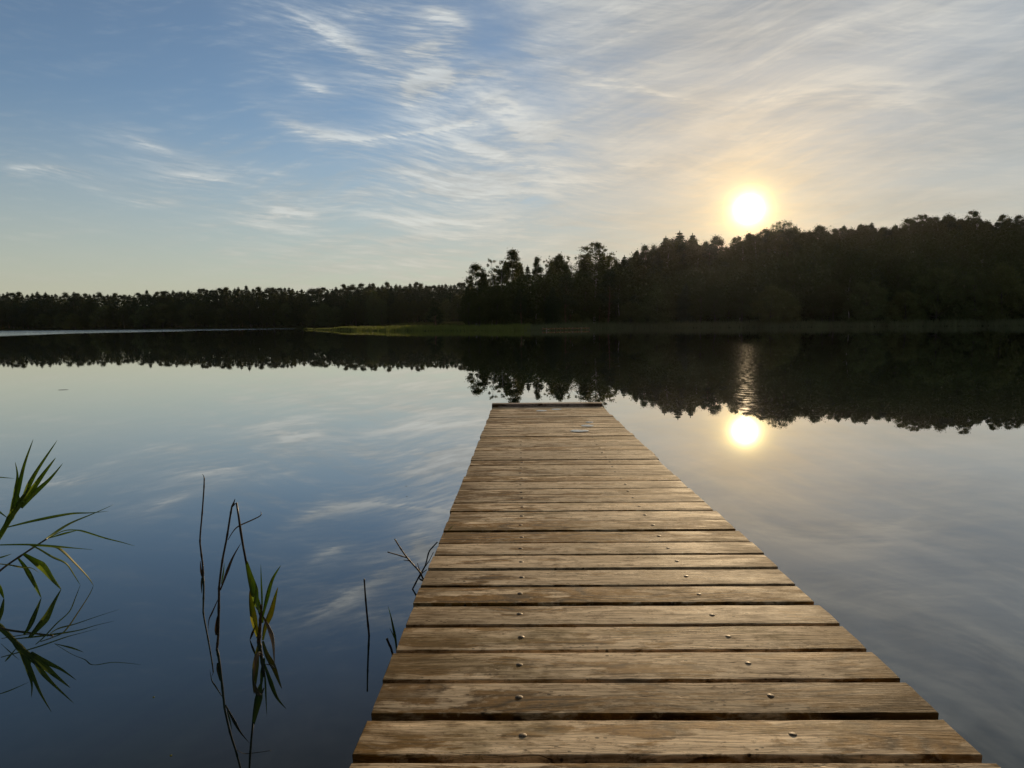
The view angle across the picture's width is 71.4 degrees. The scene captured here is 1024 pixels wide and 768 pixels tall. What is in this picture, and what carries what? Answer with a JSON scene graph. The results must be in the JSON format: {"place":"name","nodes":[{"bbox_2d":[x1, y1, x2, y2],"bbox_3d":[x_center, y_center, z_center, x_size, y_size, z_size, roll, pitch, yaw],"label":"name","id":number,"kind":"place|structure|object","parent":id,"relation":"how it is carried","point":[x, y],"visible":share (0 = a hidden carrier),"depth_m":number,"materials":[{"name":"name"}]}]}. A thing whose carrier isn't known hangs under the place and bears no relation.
{"place":"outdoors","nodes":[
{"label":"outdoors","id":0,"kind":"place"},
{"bbox_2d":[0,326,1023,767],"bbox_3d":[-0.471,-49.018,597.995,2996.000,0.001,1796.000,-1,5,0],"label":"lake water","id":1,"kind":"structure","parent":0,"point":[864,486],"depth_m":5.85,"materials":[{"name":"blue liquid"}]},
{"bbox_2d":[0,441,106,539],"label":"reed plant","id":2,"kind":"object","parent":1,"relation":"in","point":[31,491],"visible":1,"depth_m":3.94,"materials":[{"name":"plant"}]},
{"bbox_2d":[0,505,133,597],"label":"reed plant","id":3,"kind":"object","parent":1,"relation":"in","point":[42,566],"visible":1,"depth_m":3.77,"materials":[{"name":"plant"}]},
{"bbox_2d":[199,474,204,576],"bbox_3d":[-1.729,0.942,3.994,0.047,0.885,0.013,-2,5,-19],"label":"dead reed stalk","id":4,"kind":"object","parent":1,"relation":"in","point":[201,568],"visible":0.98,"depth_m":3.98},
{"bbox_2d":[208,499,261,649],"bbox_3d":[-1.181,0.974,3.120,0.256,0.958,0.129,-5,7,-45],"label":"broken reed","id":5,"kind":"object","parent":1,"relation":"in","point":[253,587],"visible":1,"depth_m":3.10,"materials":[{"name":"plant"}]},
{"bbox_2d":[249,567,279,679],"bbox_3d":[-1.036,1.133,3.034,0.143,0.651,0.396,-2,5,-22],"label":"young reed","id":6,"kind":"object","parent":1,"relation":"in","point":[257,628],"visible":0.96,"depth_m":3.17,"materials":[{"name":"plant"}]},
{"bbox_2d":[363,579,369,635],"bbox_3d":[-0.654,1.157,3.228,0.023,0.564,0.010,-1,5,-7],"label":"bare stick","id":7,"kind":"object","parent":1,"relation":"in","point":[368,629],"visible":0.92,"depth_m":3.21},
{"bbox_2d":[388,607,396,648],"bbox_3d":[-0.442,1.090,2.682,0.036,0.526,0.009,-1,5,0],"label":"grass shoot","id":8,"kind":"object","parent":1,"relation":"in","point":[394,633],"depth_m":2.67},
{"bbox_2d":[387,539,423,579],"bbox_3d":[-0.420,0.892,2.992,0.208,0.526,0.029,-3,6,-30],"label":"forked twig","id":9,"kind":"object","parent":1,"relation":"in","point":[418,568],"visible":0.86,"depth_m":2.96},
{"bbox_2d":[412,542,437,588],"bbox_3d":[-0.463,1.064,3.793,0.144,0.453,0.010,-1,5,-8],"label":"dead reed stalk","id":10,"kind":"object","parent":1,"relation":"in","point":[423,571],"visible":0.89,"depth_m":3.78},
{"bbox_2d":[350,402,1000,767],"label":"wooden jetty","id":11,"kind":"object","parent":1,"relation":"in","point":[607,590],"visible":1,"depth_m":2.29,"materials":[{"name":"brown wood"}]},
{"bbox_2d":[0,263,1023,330],"bbox_3d":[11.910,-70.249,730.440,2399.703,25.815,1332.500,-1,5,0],"label":"shore ground","id":12,"kind":"structure","parent":0,"point":[395,324],"depth_m":459.95,"materials":[{"name":"plant"}]},
{"bbox_2d":[29,313,53,328],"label":"willow bush","id":13,"kind":"object","parent":12,"relation":"on","point":[44,319],"visible":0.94,"depth_m":612.92,"materials":[{"name":"green plant"}]},
{"bbox_2d":[46,298,56,322],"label":"pine tree","id":14,"kind":"object","parent":12,"relation":"on","point":[52,302],"visible":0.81,"depth_m":618.71,"materials":[{"name":"green plant"}]},
{"bbox_2d":[51,312,73,328],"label":"willow bush","id":15,"kind":"object","parent":12,"relation":"on","point":[57,322],"visible":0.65,"depth_m":600.40,"materials":[{"name":"green plant"}]},
{"bbox_2d":[57,300,73,321],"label":"leafy tree","id":16,"kind":"object","parent":12,"relation":"on","point":[63,307],"visible":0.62,"depth_m":604.64,"materials":[{"name":"green plant"}]},
{"bbox_2d":[60,313,83,328],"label":"willow bush","id":17,"kind":"object","parent":12,"relation":"on","point":[74,318],"visible":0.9,"depth_m":585.70,"materials":[{"name":"green plant"}]},
{"bbox_2d":[65,297,80,327],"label":"pine tree","id":18,"kind":"object","parent":12,"relation":"on","point":[73,299],"visible":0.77,"depth_m":598.68,"materials":[{"name":"green plant"}]},
{"bbox_2d":[72,296,88,327],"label":"pine tree","id":19,"kind":"object","parent":12,"relation":"on","point":[81,298],"visible":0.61,"depth_m":588.14,"materials":[{"name":"green plant"}]},
{"bbox_2d":[78,297,101,323],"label":"leafy tree","id":20,"kind":"object","parent":12,"relation":"on","point":[86,307],"visible":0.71,"depth_m":578.39,"materials":[{"name":"green plant"}]},
{"bbox_2d":[88,304,120,327],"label":"willow bush","id":21,"kind":"object","parent":12,"relation":"on","point":[103,310],"visible":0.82,"depth_m":566.34,"materials":[{"name":"green plant"}]},
{"bbox_2d":[104,305,117,327],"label":"leafy tree","id":22,"kind":"object","parent":12,"relation":"on","point":[111,308],"visible":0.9,"depth_m":567.10,"materials":[{"name":"green plant"}]},
{"bbox_2d":[115,307,129,328],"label":"leafy tree","id":23,"kind":"object","parent":12,"relation":"on","point":[125,314],"visible":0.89,"depth_m":554.63,"materials":[{"name":"green plant"}]},
{"bbox_2d":[129,306,161,327],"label":"willow bush","id":24,"kind":"object","parent":12,"relation":"on","point":[142,315],"visible":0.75,"depth_m":530.39,"materials":[{"name":"green plant"}]},
{"bbox_2d":[151,302,177,327],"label":"willow bush","id":25,"kind":"object","parent":12,"relation":"on","point":[160,310],"visible":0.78,"depth_m":528.71,"materials":[{"name":"green plant"}]},
{"bbox_2d":[179,302,200,327],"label":"willow bush","id":26,"kind":"object","parent":12,"relation":"on","point":[186,312],"visible":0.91,"depth_m":519.07,"materials":[{"name":"green plant"}]},
{"bbox_2d":[209,293,224,324],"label":"spruce tree","id":27,"kind":"object","parent":12,"relation":"on","point":[212,306],"visible":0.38,"depth_m":519.96,"materials":[{"name":"green plant"}]},
{"bbox_2d":[206,308,234,327],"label":"willow bush","id":28,"kind":"object","parent":12,"relation":"on","point":[219,311],"visible":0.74,"depth_m":503.85,"materials":[{"name":"green plant"}]},
{"bbox_2d":[0,285,471,328],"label":"wood foliage","id":29,"kind":"object","parent":12,"relation":"on","point":[264,298],"visible":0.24,"depth_m":510.85,"materials":[{"name":"plant"}]},
{"bbox_2d":[291,293,308,324],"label":"leafy tree","id":30,"kind":"object","parent":12,"relation":"on","point":[301,296],"visible":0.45,"depth_m":477.85,"materials":[{"name":"green plant"}]},
{"bbox_2d":[313,303,335,326],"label":"willow bush","id":31,"kind":"object","parent":12,"relation":"on","point":[322,308],"visible":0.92,"depth_m":453.44,"materials":[{"name":"green plant"}]},
{"bbox_2d":[357,306,368,325],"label":"leafy tree","id":32,"kind":"object","parent":12,"relation":"on","point":[362,310],"visible":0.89,"depth_m":441.84,"materials":[{"name":"green plant"}]},
{"bbox_2d":[364,289,382,325],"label":"willow bush","id":33,"kind":"object","parent":12,"relation":"on","point":[371,302],"visible":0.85,"depth_m":439.91,"materials":[{"name":"green plant"}]},
{"bbox_2d":[372,299,391,325],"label":"willow bush","id":34,"kind":"object","parent":12,"relation":"on","point":[382,303],"visible":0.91,"depth_m":438.36,"materials":[{"name":"green plant"}]},
{"bbox_2d":[378,289,389,304],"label":"leafy tree","id":35,"kind":"object","parent":12,"relation":"on","point":[384,292],"visible":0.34,"depth_m":458.80,"materials":[{"name":"green plant"}]},
{"bbox_2d":[386,304,397,323],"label":"leafy tree","id":36,"kind":"object","parent":12,"relation":"on","point":[390,311],"visible":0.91,"depth_m":435.56,"materials":[{"name":"green plant"}]},
{"bbox_2d":[303,323,530,330],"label":"reed bed","id":37,"kind":"object","parent":12,"relation":"on","point":[497,327],"visible":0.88,"depth_m":160.28,"materials":[{"name":"plant"}]},
{"bbox_2d":[425,301,443,325],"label":"pine tree","id":38,"kind":"object","parent":12,"relation":"on","point":[434,308],"visible":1,"depth_m":175.68,"materials":[{"name":"green plant"}]},
{"bbox_2d":[437,297,455,321],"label":"willow bush","id":39,"kind":"object","parent":12,"relation":"on","point":[444,306],"visible":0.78,"depth_m":403.19,"materials":[{"name":"green plant"}]},
{"bbox_2d":[447,295,466,321],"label":"leafy tree","id":40,"kind":"object","parent":12,"relation":"on","point":[457,298],"visible":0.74,"depth_m":400.16,"materials":[{"name":"green plant"}]},
{"bbox_2d":[455,289,481,326],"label":"leafy tree","id":41,"kind":"object","parent":12,"relation":"on","point":[468,297],"visible":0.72,"depth_m":168.40,"materials":[{"name":"green plant"}]},
{"bbox_2d":[463,262,488,326],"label":"birch tree","id":42,"kind":"object","parent":12,"relation":"on","point":[482,274],"visible":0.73,"depth_m":176.90,"materials":[{"name":"green plant"}]},
{"bbox_2d":[484,259,499,320],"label":"birch tree","id":43,"kind":"object","parent":12,"relation":"on","point":[492,277],"visible":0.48,"depth_m":181.20,"materials":[{"name":"green plant"}]},
{"bbox_2d":[488,268,504,291],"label":"birch tree","id":44,"kind":"object","parent":12,"relation":"on","point":[497,273],"visible":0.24,"depth_m":190.74,"materials":[{"name":"green plant"}]},
{"bbox_2d":[485,283,512,324],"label":"leafy tree","id":45,"kind":"object","parent":12,"relation":"on","point":[497,292],"visible":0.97,"depth_m":165.21,"materials":[{"name":"green plant"}]},
{"bbox_2d":[494,260,509,297],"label":"birch tree","id":46,"kind":"object","parent":12,"relation":"on","point":[498,279],"visible":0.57,"depth_m":177.19,"materials":[{"name":"green plant"}]},
{"bbox_2d":[498,248,530,316],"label":"leafy tree","id":47,"kind":"object","parent":12,"relation":"on","point":[513,257],"visible":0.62,"depth_m":185.12,"materials":[{"name":"green plant"}]},
{"bbox_2d":[522,265,538,320],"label":"spruce tree","id":48,"kind":"object","parent":12,"relation":"on","point":[527,272],"visible":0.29,"depth_m":190.21,"materials":[{"name":"green plant"}]},
{"bbox_2d":[531,255,546,316],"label":"leafy tree","id":49,"kind":"object","parent":12,"relation":"on","point":[537,269],"visible":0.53,"depth_m":191.41,"materials":[{"name":"green plant"}]},
{"bbox_2d":[478,266,629,325],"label":"wood foliage","id":50,"kind":"object","parent":12,"relation":"on","point":[525,282],"visible":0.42,"depth_m":184.39,"materials":[{"name":"green plant"}]},
{"bbox_2d":[547,253,572,314],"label":"leafy tree","id":51,"kind":"object","parent":12,"relation":"on","point":[559,265],"visible":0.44,"depth_m":205.69,"materials":[{"name":"green plant"}]},
{"bbox_2d":[571,257,593,311],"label":"leafy tree","id":52,"kind":"object","parent":12,"relation":"on","point":[580,269],"visible":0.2,"depth_m":211.20,"materials":[{"name":"green plant"}]},
{"bbox_2d":[572,276,602,319],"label":"leafy tree","id":53,"kind":"object","parent":12,"relation":"on","point":[587,288],"visible":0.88,"depth_m":191.92,"materials":[{"name":"green plant"}]},
{"bbox_2d":[575,241,616,323],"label":"pine tree","id":54,"kind":"object","parent":12,"relation":"on","point":[598,265],"visible":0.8,"depth_m":209.81,"materials":[{"name":"green plant"}]},
{"bbox_2d":[596,268,620,322],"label":"pine tree","id":55,"kind":"object","parent":12,"relation":"on","point":[611,275],"visible":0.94,"depth_m":197.13,"materials":[{"name":"green plant"}]},
{"bbox_2d":[600,255,622,313],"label":"birch tree","id":56,"kind":"object","parent":12,"relation":"on","point":[611,262],"visible":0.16,"depth_m":224.66,"materials":[{"name":"green plant"}]},
{"bbox_2d":[608,273,628,315],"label":"birch tree","id":57,"kind":"object","parent":12,"relation":"on","point":[619,287],"visible":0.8,"depth_m":200.29,"materials":[{"name":"green plant"}]},
{"bbox_2d":[604,267,633,316],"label":"leafy tree","id":58,"kind":"object","parent":12,"relation":"on","point":[612,289],"visible":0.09,"depth_m":215.12,"materials":[{"name":"green plant"}]},
{"bbox_2d":[618,255,632,280],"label":"spruce tree","id":59,"kind":"object","parent":12,"relation":"on","point":[624,263],"visible":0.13,"depth_m":233.61,"materials":[{"name":"green plant"}]},
{"bbox_2d":[629,248,640,271],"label":"leafy tree","id":60,"kind":"object","parent":12,"relation":"on","point":[634,258],"visible":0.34,"depth_m":239.81,"materials":[{"name":"green plant"}]},
{"bbox_2d":[636,245,652,284],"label":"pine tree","id":61,"kind":"object","parent":12,"relation":"on","point":[644,249],"visible":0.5,"depth_m":236.98,"materials":[{"name":"green plant"}]},
{"bbox_2d":[646,250,671,289],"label":"spruce tree","id":62,"kind":"object","parent":12,"relation":"on","point":[657,261],"visible":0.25,"depth_m":227.60,"materials":[{"name":"green plant"}]},
{"bbox_2d":[650,247,675,273],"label":"birch tree","id":63,"kind":"object","parent":12,"relation":"on","point":[668,257],"visible":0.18,"depth_m":232.37,"materials":[{"name":"green plant"}]},
{"bbox_2d":[651,239,684,278],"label":"birch tree","id":64,"kind":"object","parent":12,"relation":"on","point":[666,244],"visible":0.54,"depth_m":229.86,"materials":[{"name":"green plant"}]},
{"bbox_2d":[668,238,685,275],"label":"leafy tree","id":65,"kind":"object","parent":12,"relation":"on","point":[676,243],"visible":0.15,"depth_m":234.04,"materials":[{"name":"green plant"}]},
{"bbox_2d":[675,239,688,275],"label":"pine tree","id":66,"kind":"object","parent":12,"relation":"on","point":[682,246],"visible":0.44,"depth_m":231.28,"materials":[{"name":"green plant"}]},
{"bbox_2d":[676,236,702,294],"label":"leafy tree","id":67,"kind":"object","parent":12,"relation":"on","point":[691,241],"visible":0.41,"depth_m":226.25,"materials":[{"name":"green plant"}]},
{"bbox_2d":[683,243,711,273],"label":"birch tree","id":68,"kind":"object","parent":12,"relation":"on","point":[691,259],"visible":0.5,"depth_m":223.67,"materials":[{"name":"green plant"}]},
{"bbox_2d":[702,242,718,269],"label":"pine tree","id":69,"kind":"object","parent":12,"relation":"on","point":[709,249],"visible":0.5,"depth_m":224.82,"materials":[{"name":"green plant"}]},
{"bbox_2d":[701,269,730,319],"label":"leafy tree","id":70,"kind":"object","parent":12,"relation":"on","point":[715,276],"visible":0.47,"depth_m":191.61,"materials":[{"name":"green plant"}]},
{"bbox_2d":[707,236,725,250],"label":"pine tree","id":71,"kind":"object","parent":12,"relation":"on","point":[715,240],"visible":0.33,"depth_m":238.13,"materials":[{"name":"green plant"}]},
{"bbox_2d":[711,249,730,270],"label":"leafy tree","id":72,"kind":"object","parent":12,"relation":"on","point":[721,253],"visible":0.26,"depth_m":221.87,"materials":[{"name":"green plant"}]},
{"bbox_2d":[721,247,738,267],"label":"leafy tree","id":73,"kind":"object","parent":12,"relation":"on","point":[730,254],"visible":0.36,"depth_m":220.74,"materials":[{"name":"green plant"}]},
{"bbox_2d":[727,236,743,249],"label":"birch tree","id":74,"kind":"object","parent":12,"relation":"on","point":[735,240],"visible":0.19,"depth_m":235.45,"materials":[{"name":"green plant"}]},
{"bbox_2d":[730,241,754,270],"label":"birch tree","id":75,"kind":"object","parent":12,"relation":"on","point":[739,248],"visible":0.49,"depth_m":219.22,"materials":[{"name":"green plant"}]},
{"bbox_2d":[743,233,765,268],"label":"birch tree","id":76,"kind":"object","parent":12,"relation":"on","point":[755,239],"visible":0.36,"depth_m":227.49,"materials":[{"name":"green plant"}]},
{"bbox_2d":[754,230,781,271],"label":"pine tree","id":77,"kind":"object","parent":12,"relation":"on","point":[765,240],"visible":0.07,"depth_m":218.38,"materials":[{"name":"green plant"}]},
{"bbox_2d":[748,282,793,325],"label":"willow bush","id":78,"kind":"object","parent":12,"relation":"on","point":[770,292],"visible":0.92,"depth_m":165.97,"materials":[{"name":"green plant"}]},
{"bbox_2d":[524,318,1023,330],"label":"reed bed","id":79,"kind":"object","parent":12,"relation":"on","point":[785,324],"visible":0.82,"depth_m":163.71,"materials":[{"name":"plant"}]},
{"bbox_2d":[760,229,788,265],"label":"birch tree","id":80,"kind":"object","parent":12,"relation":"on","point":[770,244],"visible":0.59,"depth_m":211.28,"materials":[{"name":"green plant"}]},
{"bbox_2d":[757,269,792,310],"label":"leafy tree","id":81,"kind":"object","parent":12,"relation":"on","point":[775,274],"visible":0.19,"depth_m":183.24,"materials":[{"name":"green plant"}]},
{"bbox_2d":[763,288,802,322],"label":"willow bush","id":82,"kind":"object","parent":12,"relation":"on","point":[795,308],"visible":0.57,"depth_m":167.26,"materials":[{"name":"green plant"}]},
{"bbox_2d":[765,219,801,239],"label":"birch tree","id":83,"kind":"object","parent":12,"relation":"on","point":[789,223],"visible":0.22,"depth_m":229.26,"materials":[{"name":"green plant"}]},
{"bbox_2d":[774,226,804,264],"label":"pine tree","id":84,"kind":"object","parent":12,"relation":"on","point":[790,235],"visible":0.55,"depth_m":213.13,"materials":[{"name":"green plant"}]},
{"bbox_2d":[784,227,805,281],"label":"leafy tree","id":85,"kind":"object","parent":12,"relation":"on","point":[800,241],"visible":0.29,"depth_m":214.66,"materials":[{"name":"green plant"}]},
{"bbox_2d":[804,225,833,254],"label":"leafy tree","id":86,"kind":"object","parent":12,"relation":"on","point":[818,231],"visible":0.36,"depth_m":232.65,"materials":[{"name":"green plant"}]},
{"bbox_2d":[627,228,1023,323],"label":"wood foliage","id":87,"kind":"object","parent":12,"relation":"on","point":[899,239],"visible":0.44,"depth_m":192.79,"materials":[{"name":"green plant"}]},
{"bbox_2d":[819,231,837,265],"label":"leafy tree","id":88,"kind":"object","parent":12,"relation":"on","point":[828,235],"visible":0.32,"depth_m":226.43,"materials":[{"name":"green plant"}]},
{"bbox_2d":[837,227,852,245],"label":"birch tree","id":89,"kind":"object","parent":12,"relation":"on","point":[844,233],"visible":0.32,"depth_m":234.65,"materials":[{"name":"green plant"}]},
{"bbox_2d":[839,267,859,317],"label":"birch tree","id":90,"kind":"object","parent":12,"relation":"on","point":[845,281],"visible":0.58,"depth_m":175.68,"materials":[{"name":"green plant"}]},
{"bbox_2d":[852,226,871,249],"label":"leafy tree","id":91,"kind":"object","parent":12,"relation":"on","point":[860,233],"visible":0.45,"depth_m":226.27,"materials":[{"name":"green plant"}]},
{"bbox_2d":[834,279,899,326],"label":"willow bush","id":92,"kind":"object","parent":12,"relation":"on","point":[875,295],"visible":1,"depth_m":161.42,"materials":[{"name":"green plant"}]},
{"bbox_2d":[867,228,880,248],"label":"birch tree","id":93,"kind":"object","parent":12,"relation":"on","point":[874,231],"visible":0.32,"depth_m":227.67,"materials":[{"name":"green plant"}]},
{"bbox_2d":[888,225,900,248],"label":"leafy tree","id":94,"kind":"object","parent":12,"relation":"on","point":[896,230],"visible":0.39,"depth_m":228.21,"materials":[{"name":"green plant"}]},
{"bbox_2d":[899,219,918,246],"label":"birch tree","id":95,"kind":"object","parent":12,"relation":"on","point":[910,222],"visible":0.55,"depth_m":222.79,"materials":[{"name":"green plant"}]},
{"bbox_2d":[911,220,931,244],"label":"birch tree","id":96,"kind":"object","parent":12,"relation":"on","point":[922,224],"visible":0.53,"depth_m":220.38,"materials":[{"name":"green plant"}]},
{"bbox_2d":[922,216,935,250],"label":"leafy tree","id":97,"kind":"object","parent":12,"relation":"on","point":[929,220],"visible":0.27,"depth_m":224.15,"materials":[{"name":"green plant"}]},
{"bbox_2d":[906,265,964,322],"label":"willow bush","id":98,"kind":"object","parent":12,"relation":"on","point":[928,297],"visible":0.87,"depth_m":160.11,"materials":[{"name":"green plant"}]},
{"bbox_2d":[938,212,957,232],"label":"leafy tree","id":99,"kind":"object","parent":12,"relation":"on","point":[950,218],"visible":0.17,"depth_m":228.15,"materials":[{"name":"green plant"}]},
{"bbox_2d":[956,219,976,242],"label":"leafy tree","id":100,"kind":"object","parent":12,"relation":"on","point":[966,225],"visible":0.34,"depth_m":214.51,"materials":[{"name":"green plant"}]},
{"bbox_2d":[965,210,983,226],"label":"birch tree","id":101,"kind":"object","parent":12,"relation":"on","point":[974,214],"visible":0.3,"depth_m":222.73,"materials":[{"name":"green plant"}]},
{"bbox_2d":[970,219,988,245],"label":"birch tree","id":102,"kind":"object","parent":12,"relation":"on","point":[980,225],"visible":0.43,"depth_m":212.73,"materials":[{"name":"green plant"}]},
{"bbox_2d":[988,221,1000,255],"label":"spruce tree","id":103,"kind":"object","parent":12,"relation":"on","point":[996,225],"visible":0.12,"depth_m":212.44,"materials":[{"name":"green plant"}]},
{"bbox_2d":[993,216,1020,249],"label":"leafy tree","id":104,"kind":"object","parent":12,"relation":"on","point":[1007,223],"visible":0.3,"depth_m":208.12,"materials":[{"name":"green plant"}]},
{"bbox_2d":[0,0,1023,304],"label":"sky","id":105,"kind":"structure","parent":0,"point":[153,146],"materials":[{"name":"blue"}]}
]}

